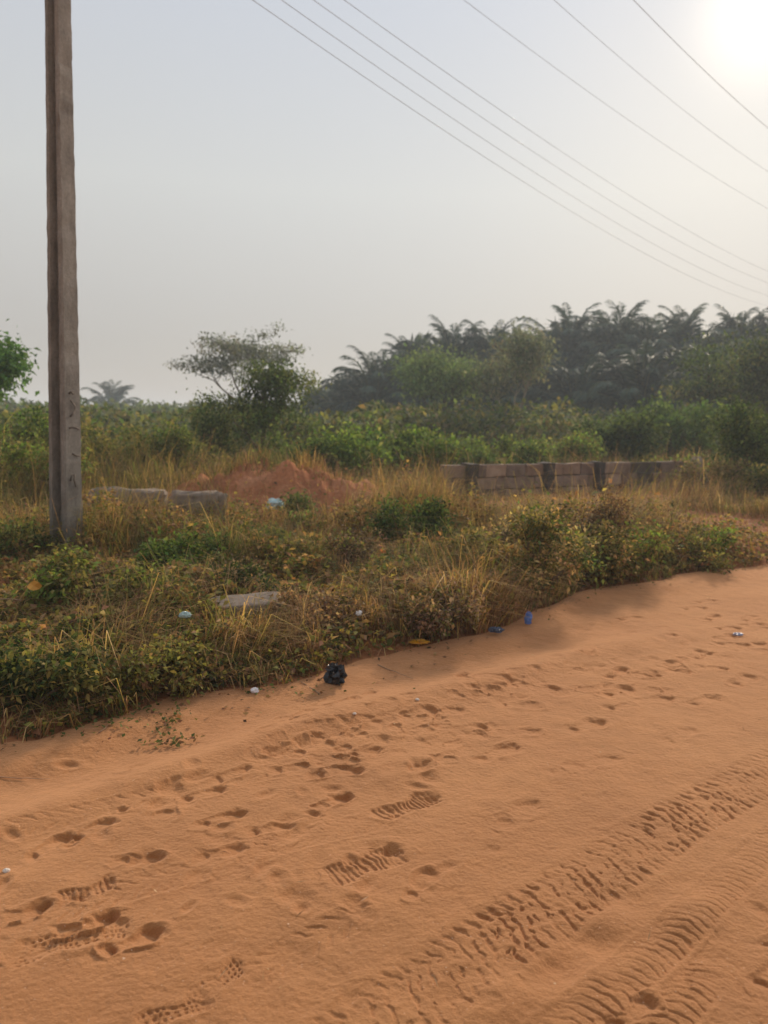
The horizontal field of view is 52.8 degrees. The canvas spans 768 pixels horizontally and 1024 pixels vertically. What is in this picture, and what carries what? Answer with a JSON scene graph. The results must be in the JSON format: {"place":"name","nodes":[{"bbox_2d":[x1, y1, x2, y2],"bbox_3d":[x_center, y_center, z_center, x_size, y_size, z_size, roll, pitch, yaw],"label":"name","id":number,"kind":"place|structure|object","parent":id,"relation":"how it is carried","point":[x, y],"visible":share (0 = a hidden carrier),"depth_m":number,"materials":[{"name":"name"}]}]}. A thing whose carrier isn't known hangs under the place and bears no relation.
{"place":"outdoors","nodes":[
{"label":"outdoors","id":0,"kind":"place"},
{"bbox_2d":[0,564,767,1023],"bbox_3d":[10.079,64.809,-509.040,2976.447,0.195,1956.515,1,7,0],"label":"road","id":1,"kind":"structure","parent":0,"point":[544,854],"depth_m":2.77,"materials":[{"name":"orange sand"}]},
{"bbox_2d":[2,868,9,872],"bbox_3d":[-1.232,1.169,2.525,0.024,0.012,0.020,1,7,0],"label":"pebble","id":2,"kind":"object","parent":1,"relation":"on","point":[5,870],"visible":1,"depth_m":2.52,"materials":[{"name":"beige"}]},
{"bbox_2d":[0,776,49,778],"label":"stick","id":3,"kind":"object","parent":1,"relation":"on","point":[21,778],"visible":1,"depth_m":3.18,"materials":[{"name":"brown wood"}]},
{"bbox_2d":[250,687,258,692],"bbox_3d":[-0.700,0.966,4.197,0.048,0.028,0.043,1,7,0],"label":"wrapper","id":4,"kind":"object","parent":1,"relation":"on","point":[254,690],"visible":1,"depth_m":4.19,"materials":[{"name":"white plastic"}]},
{"bbox_2d":[323,662,347,685],"bbox_3d":[-0.273,0.902,4.351,0.140,0.112,0.135,1,7,0],"label":"plastic bag","id":5,"kind":"object","parent":1,"relation":"on","point":[335,674],"visible":1,"depth_m":4.32,"materials":[{"name":"black plastic"}]},
{"bbox_2d":[1,564,753,751],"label":"leaf litter","id":6,"kind":"object","parent":1,"relation":"on","point":[178,716],"visible":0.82,"depth_m":3.78,"materials":[{"name":"brown plant"}]},
{"bbox_2d":[377,664,412,678],"bbox_3d":[0.064,0.942,4.574,0.292,0.015,0.010,8,10,44],"label":"stick","id":7,"kind":"object","parent":1,"relation":"on","point":[393,670],"visible":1,"depth_m":4.58,"materials":[{"name":"brown wood"}]},
{"bbox_2d":[488,627,504,632],"bbox_3d":[0.769,0.802,5.287,0.117,0.037,0.067,1,7,0],"label":"plastic bottle","id":8,"kind":"object","parent":1,"relation":"on","point":[496,629],"visible":1,"depth_m":5.27,"materials":[{"name":"blue"}]},
{"bbox_2d":[524,611,531,623],"bbox_3d":[1.040,0.761,5.586,0.058,0.096,0.048,1,7,0],"label":"wrapper","id":9,"kind":"object","parent":1,"relation":"on","point":[528,619],"visible":0.97,"depth_m":5.57,"materials":[{"name":"blue plastic"}]},
{"bbox_2d":[732,632,743,635],"bbox_3d":[2.525,0.871,5.520,0.081,0.022,0.046,1,7,0],"label":"wrapper","id":10,"kind":"object","parent":1,"relation":"on","point":[737,634],"visible":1,"depth_m":5.51,"materials":[{"name":"grey plastic"}]},
{"bbox_2d":[0,442,767,744],"bbox_3d":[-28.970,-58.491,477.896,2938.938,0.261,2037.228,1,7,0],"label":"ground","id":11,"kind":"structure","parent":0,"point":[364,653],"depth_m":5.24,"materials":[{"name":"green plant"}]},
{"bbox_2d":[0,319,40,408],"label":"broadleaf tree","id":12,"kind":"object","parent":11,"relation":"on","point":[12,363],"visible":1,"depth_m":15.36,"materials":[{"name":"green plant"}]},
{"bbox_2d":[0,510,64,562],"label":"bush","id":13,"kind":"object","parent":11,"relation":"on","point":[8,534],"visible":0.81,"depth_m":7.13,"materials":[{"name":"green plant"}]},
{"bbox_2d":[0,400,82,476],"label":"bush","id":14,"kind":"object","parent":11,"relation":"on","point":[36,423],"visible":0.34,"depth_m":12.97,"materials":[{"name":"green plant"}]},
{"bbox_2d":[0,431,98,507],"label":"bush","id":15,"kind":"object","parent":11,"relation":"on","point":[18,457],"visible":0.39,"depth_m":10.94,"materials":[{"name":"green plant"}]},
{"bbox_2d":[0,625,118,715],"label":"bush","id":16,"kind":"object","parent":11,"relation":"on","point":[15,669],"visible":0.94,"depth_m":3.72,"materials":[{"name":"green plant"}]},
{"bbox_2d":[7,531,112,610],"bbox_3d":[-2.350,0.488,5.574,0.726,0.652,0.818,1,7,0],"label":"bush","id":17,"kind":"object","parent":11,"relation":"on","point":[67,585],"visible":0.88,"depth_m":5.45,"materials":[{"name":"green plant"}]},
{"bbox_2d":[27,581,41,590],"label":"fallen leaf","id":18,"kind":"object","parent":17,"relation":"on","point":[34,585],"visible":1,"depth_m":5.24,"materials":[{"name":"orange plant"}]},
{"bbox_2d":[45,0,82,552],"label":"utility pole","id":19,"kind":"object","parent":11,"relation":"on","point":[65,482],"visible":0.98,"depth_m":7.08,"materials":[{"name":"concrete"}]},
{"bbox_2d":[36,545,139,597],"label":"dry bush","id":20,"kind":"object","parent":11,"relation":"on","point":[97,569],"visible":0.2,"depth_m":5.84,"materials":[{"name":"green plant"}]},
{"bbox_2d":[80,412,140,483],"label":"bush","id":21,"kind":"object","parent":11,"relation":"on","point":[91,431],"visible":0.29,"depth_m":13.12,"materials":[{"name":"green plant"}]},
{"bbox_2d":[80,379,143,405],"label":"oil palm","id":22,"kind":"object","parent":11,"relation":"on","point":[118,394],"visible":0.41,"depth_m":103.19,"materials":[{"name":"green plant"}]},
{"bbox_2d":[88,560,202,623],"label":"bush","id":23,"kind":"object","parent":11,"relation":"on","point":[128,589],"visible":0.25,"depth_m":5.26,"materials":[{"name":"green plant"}]},
{"bbox_2d":[0,395,298,418],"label":"thicket","id":24,"kind":"object","parent":11,"relation":"on","point":[139,406],"visible":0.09,"depth_m":64.38,"materials":[{"name":"green plant"}]},
{"bbox_2d":[98,629,211,704],"bbox_3d":[-1.279,0.822,4.135,0.702,0.425,0.660,1,7,0],"label":"bush","id":25,"kind":"object","parent":11,"relation":"on","point":[131,665],"visible":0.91,"depth_m":4.07,"materials":[{"name":"green plant"}]},
{"bbox_2d":[86,486,227,522],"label":"broken wall","id":26,"kind":"structure","parent":11,"relation":"on","point":[196,496],"depth_m":9.03,"materials":[{"name":"concrete"}]},
{"bbox_2d":[92,418,225,475],"bbox_3d":[-4.252,-0.985,14.237,2.196,1.551,2.458,6,8,32],"label":"bush","id":27,"kind":"object","parent":11,"relation":"on","point":[182,439],"visible":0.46,"depth_m":13.79,"materials":[{"name":"green plant"}]},
{"bbox_2d":[111,522,234,577],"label":"bush","id":28,"kind":"object","parent":11,"relation":"on","point":[166,553],"visible":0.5,"depth_m":6.43,"materials":[{"name":"green plant"}]},
{"bbox_2d":[178,611,191,617],"bbox_3d":[-1.177,0.606,4.578,0.082,0.037,0.044,1,7,0],"label":"wrapper","id":29,"kind":"object","parent":11,"relation":"on","point":[185,614],"visible":0.95,"depth_m":4.56,"materials":[{"name":"white plastic"}]},
{"bbox_2d":[179,446,232,478],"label":"dry bush","id":30,"kind":"object","parent":11,"relation":"on","point":[209,463],"visible":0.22,"depth_m":13.38,"materials":[{"name":"green plant"}]},
{"bbox_2d":[181,401,258,468],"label":"bush","id":31,"kind":"object","parent":11,"relation":"on","point":[206,426],"visible":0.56,"depth_m":16.20,"materials":[{"name":"green plant"}]},
{"bbox_2d":[189,553,283,599],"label":"dry bush","id":32,"kind":"object","parent":11,"relation":"on","point":[239,571],"visible":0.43,"depth_m":5.79,"materials":[{"name":"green plant"}]},
{"bbox_2d":[163,319,312,406],"bbox_3d":[-6.140,-5.562,33.207,5.763,5.537,5.521,6,8,32],"label":"tree","id":33,"kind":"object","parent":11,"relation":"on","point":[244,349],"visible":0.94,"depth_m":32.44,"materials":[{"name":"green plant"}]},
{"bbox_2d":[210,591,281,622],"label":"concrete slab","id":34,"kind":"structure","parent":11,"relation":"on","point":[241,600],"depth_m":5.21,"materials":[{"name":"grey concrete"}]},
{"bbox_2d":[176,351,331,455],"bbox_3d":[-2.857,-2.209,17.442,3.281,2.948,3.169,1,7,0],"label":"tree","id":35,"kind":"object","parent":11,"relation":"on","point":[273,381],"visible":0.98,"depth_m":16.91,"materials":[{"name":"green plant"}]},
{"bbox_2d":[216,517,298,551],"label":"bush","id":36,"kind":"object","parent":11,"relation":"on","point":[276,531],"visible":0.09,"depth_m":7.57,"materials":[{"name":"green plant"}]},
{"bbox_2d":[168,458,382,514],"bbox_3d":[-1.662,-0.436,11.508,4.010,0.743,2.466,1,7,0],"label":"mound","id":37,"kind":"object","parent":11,"relation":"on","point":[278,475],"visible":0.51,"depth_m":10.90,"materials":[{"name":"brown soil"}]},
{"bbox_2d":[266,498,284,508],"bbox_3d":[-1.452,-0.109,10.326,0.257,0.159,0.212,1,7,0],"label":"plastic bag","id":38,"kind":"object","parent":37,"relation":"on","point":[274,501],"visible":0.44,"depth_m":10.25,"materials":[{"name":"teal plastic"}]},
{"bbox_2d":[275,487,318,514],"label":"bush","id":39,"kind":"object","parent":37,"relation":"on","point":[296,499],"visible":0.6,"depth_m":10.16,"materials":[{"name":"green plant"}]},
{"bbox_2d":[252,424,342,471],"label":"bush","id":40,"kind":"object","parent":11,"relation":"on","point":[277,444],"visible":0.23,"depth_m":14.87,"materials":[{"name":"green plant"}]},
{"bbox_2d":[286,504,321,529],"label":"bush","id":41,"kind":"object","parent":11,"relation":"on","point":[303,517],"visible":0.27,"depth_m":9.11,"materials":[{"name":"green plant"}]},
{"bbox_2d":[261,578,374,649],"bbox_3d":[-0.450,0.674,5.117,0.756,0.448,0.630,4,8,20],"label":"dry bush","id":42,"kind":"object","parent":11,"relation":"on","point":[319,609],"visible":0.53,"depth_m":5.11,"materials":[{"name":"brown plant"}]},
{"bbox_2d":[300,382,384,418],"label":"tree","id":43,"kind":"object","parent":11,"relation":"on","point":[339,399],"visible":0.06,"depth_m":50.79,"materials":[{"name":"green plant"}]},
{"bbox_2d":[297,417,403,481],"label":"bush","id":44,"kind":"object","parent":11,"relation":"on","point":[343,452],"visible":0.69,"depth_m":15.07,"materials":[{"name":"green plant"}]},
{"bbox_2d":[318,524,402,571],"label":"dry bush","id":45,"kind":"object","parent":11,"relation":"on","point":[335,542],"visible":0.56,"depth_m":7.05,"materials":[{"name":"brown plant"}]},
{"bbox_2d":[310,345,437,422],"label":"oil palm","id":46,"kind":"object","parent":11,"relation":"on","point":[374,386],"visible":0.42,"depth_m":48.36,"materials":[{"name":"green plant"}]},
{"bbox_2d":[0,458,767,716],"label":"broadleaf weeds","id":47,"kind":"object","parent":11,"relation":"on","point":[299,560],"visible":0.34,"depth_m":6.87,"materials":[{"name":"green plant"}]},
{"bbox_2d":[0,598,20,600],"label":"stick","id":48,"kind":"object","parent":47,"relation":"on","point":[8,599],"visible":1,"depth_m":5.23,"materials":[{"name":"brown wood"}]},
{"bbox_2d":[0,400,767,741],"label":"dry stems","id":49,"kind":"object","parent":11,"relation":"on","point":[228,574],"visible":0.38,"depth_m":7.05,"materials":[{"name":"beige plant"}]},
{"bbox_2d":[0,393,767,460],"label":"thicket","id":50,"kind":"object","parent":11,"relation":"on","point":[555,424],"visible":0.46,"depth_m":26.28,"materials":[{"name":"green plant"}]},
{"bbox_2d":[0,489,767,736],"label":"creeping weeds","id":51,"kind":"object","parent":11,"relation":"on","point":[89,709],"visible":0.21,"depth_m":4.60,"materials":[{"name":"green plant"}]},
{"bbox_2d":[0,409,767,523],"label":"tall grass","id":52,"kind":"structure","parent":11,"relation":"on","point":[667,486],"depth_m":12.98,"materials":[{"name":"plant"}]},
{"bbox_2d":[348,548,442,583],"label":"bush","id":53,"kind":"object","parent":11,"relation":"on","point":[386,559],"visible":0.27,"depth_m":6.40,"materials":[{"name":"green plant"}]},
{"bbox_2d":[355,420,462,481],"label":"bush","id":54,"kind":"object","parent":11,"relation":"on","point":[412,437],"visible":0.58,"depth_m":16.22,"materials":[{"name":"green plant"}]},
{"bbox_2d":[363,491,459,549],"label":"bush","id":55,"kind":"object","parent":11,"relation":"on","point":[431,516],"visible":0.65,"depth_m":7.87,"materials":[{"name":"green plant"}]},
{"bbox_2d":[357,333,466,408],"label":"oil palm","id":56,"kind":"object","parent":11,"relation":"on","point":[422,341],"visible":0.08,"depth_m":53.39,"materials":[{"name":"green plant"}]},
{"bbox_2d":[409,639,429,643],"bbox_3d":[0.233,0.848,5.074,0.142,0.030,0.069,1,7,0],"label":"wrapper","id":57,"kind":"object","parent":11,"relation":"on","point":[423,641],"visible":0.95,"depth_m":5.05,"materials":[{"name":"orange"}]},
{"bbox_2d":[378,337,488,410],"bbox_3d":[2.251,-5.060,33.216,5.039,4.852,5.459,1,7,0],"label":"tree","id":58,"kind":"object","parent":11,"relation":"on","point":[430,375],"visible":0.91,"depth_m":32.29,"materials":[{"name":"green plant"}]},
{"bbox_2d":[388,570,486,644],"bbox_3d":[0.435,0.702,5.331,0.600,0.508,0.953,4,8,24],"label":"dry bush","id":59,"kind":"object","parent":11,"relation":"on","point":[428,617],"visible":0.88,"depth_m":5.12,"materials":[{"name":"brown plant"}]},
{"bbox_2d":[390,314,514,413],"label":"oil palm","id":60,"kind":"object","parent":11,"relation":"on","point":[459,345],"visible":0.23,"depth_m":52.24,"materials":[{"name":"green plant"}]},
{"bbox_2d":[407,432,497,474],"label":"bush","id":61,"kind":"object","parent":11,"relation":"on","point":[475,455],"visible":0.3,"depth_m":17.19,"materials":[{"name":"green plant"}]},
{"bbox_2d":[440,520,505,560],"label":"bush","id":62,"kind":"object","parent":11,"relation":"on","point":[474,539],"visible":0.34,"depth_m":7.06,"materials":[{"name":"green plant"}]},
{"bbox_2d":[414,357,545,442],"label":"oil palm","id":63,"kind":"object","parent":11,"relation":"on","point":[485,400],"visible":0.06,"depth_m":45.55,"materials":[{"name":"green plant"}]},
{"bbox_2d":[447,317,552,404],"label":"oil palm","id":64,"kind":"object","parent":11,"relation":"on","point":[484,344],"visible":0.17,"depth_m":53.09,"materials":[{"name":"green plant"}]},
{"bbox_2d":[479,513,529,548],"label":"dry bush","id":65,"kind":"object","parent":11,"relation":"on","point":[492,527],"visible":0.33,"depth_m":7.79,"materials":[{"name":"brown plant"}]},
{"bbox_2d":[451,316,566,444],"bbox_3d":[5.313,-5.217,32.035,4.869,5.602,4.524,-5,9,-40],"label":"tree","id":66,"kind":"object","parent":11,"relation":"on","point":[528,352],"visible":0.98,"depth_m":31.40,"materials":[{"name":"green plant"}]},
{"bbox_2d":[458,428,561,463],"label":"bush","id":67,"kind":"object","parent":11,"relation":"on","point":[533,449],"visible":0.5,"depth_m":18.16,"materials":[{"name":"green plant"}]},
{"bbox_2d":[295,312,765,414],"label":"thicket","id":68,"kind":"object","parent":11,"relation":"on","point":[416,338],"visible":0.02,"depth_m":57.71,"materials":[{"name":"green plant"}]},
{"bbox_2d":[487,329,592,436],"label":"oil palm","id":69,"kind":"object","parent":11,"relation":"on","point":[544,387],"visible":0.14,"depth_m":53.11,"materials":[{"name":"green plant"}]},
{"bbox_2d":[493,492,610,605],"bbox_3d":[1.341,0.320,6.461,0.864,0.978,1.131,1,7,0],"label":"bush","id":70,"kind":"object","parent":11,"relation":"on","point":[539,524],"visible":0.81,"depth_m":6.35,"materials":[{"name":"green plant"}]},
{"bbox_2d":[439,461,687,496],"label":"block wall","id":71,"kind":"structure","parent":11,"relation":"on","point":[585,472],"depth_m":14.28,"materials":[{"name":"grey concrete"}]},
{"bbox_2d":[527,428,607,462],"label":"bush","id":72,"kind":"object","parent":11,"relation":"on","point":[592,443],"visible":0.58,"depth_m":19.32,"materials":[{"name":"green plant"}]},
{"bbox_2d":[510,302,631,385],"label":"oil palm","id":73,"kind":"object","parent":11,"relation":"on","point":[566,323],"visible":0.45,"depth_m":53.67,"materials":[{"name":"green plant"}]},
{"bbox_2d":[513,352,634,436],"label":"oil palm","id":74,"kind":"object","parent":11,"relation":"on","point":[570,386],"visible":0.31,"depth_m":44.65,"materials":[{"name":"green plant"}]},
{"bbox_2d":[570,312,616,346],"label":"oil palm","id":75,"kind":"object","parent":11,"relation":"on","point":[593,326],"depth_m":59.86,"materials":[{"name":"green plant"}]},
{"bbox_2d":[549,514,649,588],"bbox_3d":[1.922,0.381,6.963,0.923,0.664,0.740,1,7,0],"label":"bush","id":76,"kind":"object","parent":11,"relation":"on","point":[616,550],"visible":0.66,"depth_m":6.89,"materials":[{"name":"green plant"}]},
{"bbox_2d":[560,486,641,539],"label":"dry bush","id":77,"kind":"object","parent":11,"relation":"on","point":[597,514],"visible":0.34,"depth_m":7.43,"materials":[{"name":"green plant"}]},
{"bbox_2d":[556,299,679,407],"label":"oil palm","id":78,"kind":"object","parent":11,"relation":"on","point":[597,323],"visible":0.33,"depth_m":52.78,"materials":[{"name":"green plant"}]},
{"bbox_2d":[568,397,671,461],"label":"bush","id":79,"kind":"object","parent":11,"relation":"on","point":[633,435],"visible":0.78,"depth_m":21.02,"materials":[{"name":"green plant"}]},
{"bbox_2d":[587,509,679,575],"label":"bush","id":80,"kind":"object","parent":11,"relation":"on","point":[652,539],"visible":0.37,"depth_m":7.17,"materials":[{"name":"green plant"}]},
{"bbox_2d":[579,312,695,406],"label":"oil palm","id":81,"kind":"object","parent":11,"relation":"on","point":[658,341],"visible":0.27,"depth_m":50.20,"materials":[{"name":"green plant"}]},
{"bbox_2d":[571,338,724,445],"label":"oil palm","id":82,"kind":"object","parent":11,"relation":"on","point":[645,376],"visible":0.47,"depth_m":40.60,"materials":[{"name":"green plant"}]},
{"bbox_2d":[599,390,731,461],"bbox_3d":[8.367,-2.222,22.901,3.850,2.797,3.738,1,7,0],"label":"bush","id":83,"kind":"object","parent":11,"relation":"on","point":[677,421],"visible":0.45,"depth_m":22.74,"materials":[{"name":"green plant"}]},
{"bbox_2d":[641,315,704,348],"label":"oil palm","id":84,"kind":"object","parent":11,"relation":"on","point":[664,322],"depth_m":60.73,"materials":[{"name":"green plant"}]},
{"bbox_2d":[642,448,716,488],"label":"bush","id":85,"kind":"object","parent":11,"relation":"on","point":[686,459],"visible":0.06,"depth_m":16.12,"materials":[{"name":"green plant"}]},
{"bbox_2d":[653,525,738,574],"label":"bush","id":86,"kind":"object","parent":11,"relation":"on","point":[710,560],"visible":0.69,"depth_m":7.77,"materials":[{"name":"green plant"}]},
{"bbox_2d":[647,303,746,392],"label":"oil palm","id":87,"kind":"object","parent":11,"relation":"on","point":[688,326],"visible":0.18,"depth_m":53.63,"materials":[{"name":"green plant"}]},
{"bbox_2d":[691,457,708,491],"bbox_3d":[6.221,-0.688,15.226,0.319,0.836,0.175,-9,10,-19],"label":"concrete post","id":88,"kind":"object","parent":11,"relation":"on","point":[700,459],"visible":0.27,"depth_m":15.11,"materials":[{"name":"grey concrete"}]},
{"bbox_2d":[639,359,766,455],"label":"tree","id":89,"kind":"object","parent":11,"relation":"on","point":[700,391],"visible":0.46,"depth_m":32.23,"materials":[{"name":"green plant"}]},
{"bbox_2d":[655,338,750,441],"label":"oil palm","id":90,"kind":"object","parent":11,"relation":"on","point":[680,361],"visible":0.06,"depth_m":43.55,"materials":[{"name":"green plant"}]},
{"bbox_2d":[678,518,741,558],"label":"bush","id":91,"kind":"object","parent":11,"relation":"on","point":[723,542],"visible":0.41,"depth_m":8.30,"materials":[{"name":"green plant"}]},
{"bbox_2d":[667,452,759,499],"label":"bush","id":92,"kind":"object","parent":11,"relation":"on","point":[719,469],"visible":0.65,"depth_m":14.36,"materials":[{"name":"green plant"}]},
{"bbox_2d":[663,315,767,432],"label":"tree","id":93,"kind":"object","parent":11,"relation":"on","point":[755,376],"visible":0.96,"depth_m":28.82,"materials":[{"name":"green plant"}]},
{"bbox_2d":[672,304,767,378],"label":"oil palm","id":94,"kind":"object","parent":11,"relation":"on","point":[747,324],"visible":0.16,"depth_m":53.01,"materials":[{"name":"green plant"}]},
{"bbox_2d":[697,386,767,487],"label":"bush","id":95,"kind":"object","parent":11,"relation":"on","point":[748,437],"visible":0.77,"depth_m":15.84,"materials":[{"name":"green plant"}]},
{"bbox_2d":[731,460,767,500],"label":"bush","id":96,"kind":"object","parent":11,"relation":"on","point":[759,478],"visible":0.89,"depth_m":13.42,"materials":[{"name":"green plant"}]},
{"bbox_2d":[731,308,767,377],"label":"oil palm","id":97,"kind":"object","parent":11,"relation":"on","point":[762,326],"visible":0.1,"depth_m":52.40,"materials":[{"name":"green plant"}]},
{"bbox_2d":[0,0,767,408],"label":"sky","id":98,"kind":"structure","parent":0,"point":[233,174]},
{"bbox_2d":[66,619,761,1018],"bbox_3d":[1.868,0.949,4.723,8.005,0.061,2.828,-6,10,-44],"label":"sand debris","id":99,"kind":"object","parent":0,"point":[366,897],"visible":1,"depth_m":2.38,"materials":[{"name":"brown soil"}]},
{"bbox_2d":[253,0,766,305],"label":"overhead wire","id":100,"kind":"object","parent":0,"point":[459,140],"visible":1,"depth_m":13.97,"materials":[{"name":"metal"}]},
{"bbox_2d":[282,0,767,295],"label":"overhead wire","id":101,"kind":"object","parent":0,"point":[484,139],"visible":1,"depth_m":14.70,"materials":[{"name":"metal"}]},
{"bbox_2d":[314,0,764,281],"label":"overhead wire","id":102,"kind":"object","parent":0,"point":[499,129],"visible":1,"depth_m":14.90,"materials":[{"name":"metal"}]},
{"bbox_2d":[345,0,763,269],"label":"overhead wire","id":103,"kind":"object","parent":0,"point":[524,126],"visible":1,"depth_m":15.46,"materials":[{"name":"metal"}]},
{"bbox_2d":[464,0,767,208],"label":"overhead wire","id":104,"kind":"object","parent":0,"point":[600,100],"visible":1,"depth_m":18.04,"materials":[{"name":"metal"}]},
{"bbox_2d":[554,0,766,170],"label":"overhead wire","id":105,"kind":"object","parent":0,"point":[649,82],"visible":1,"depth_m":17.21,"materials":[{"name":"metal"}]},
{"bbox_2d":[634,0,767,127],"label":"overhead wire","id":106,"kind":"object","parent":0,"point":[697,63],"visible":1,"depth_m":16.14,"materials":[{"name":"metal"}]}
]}

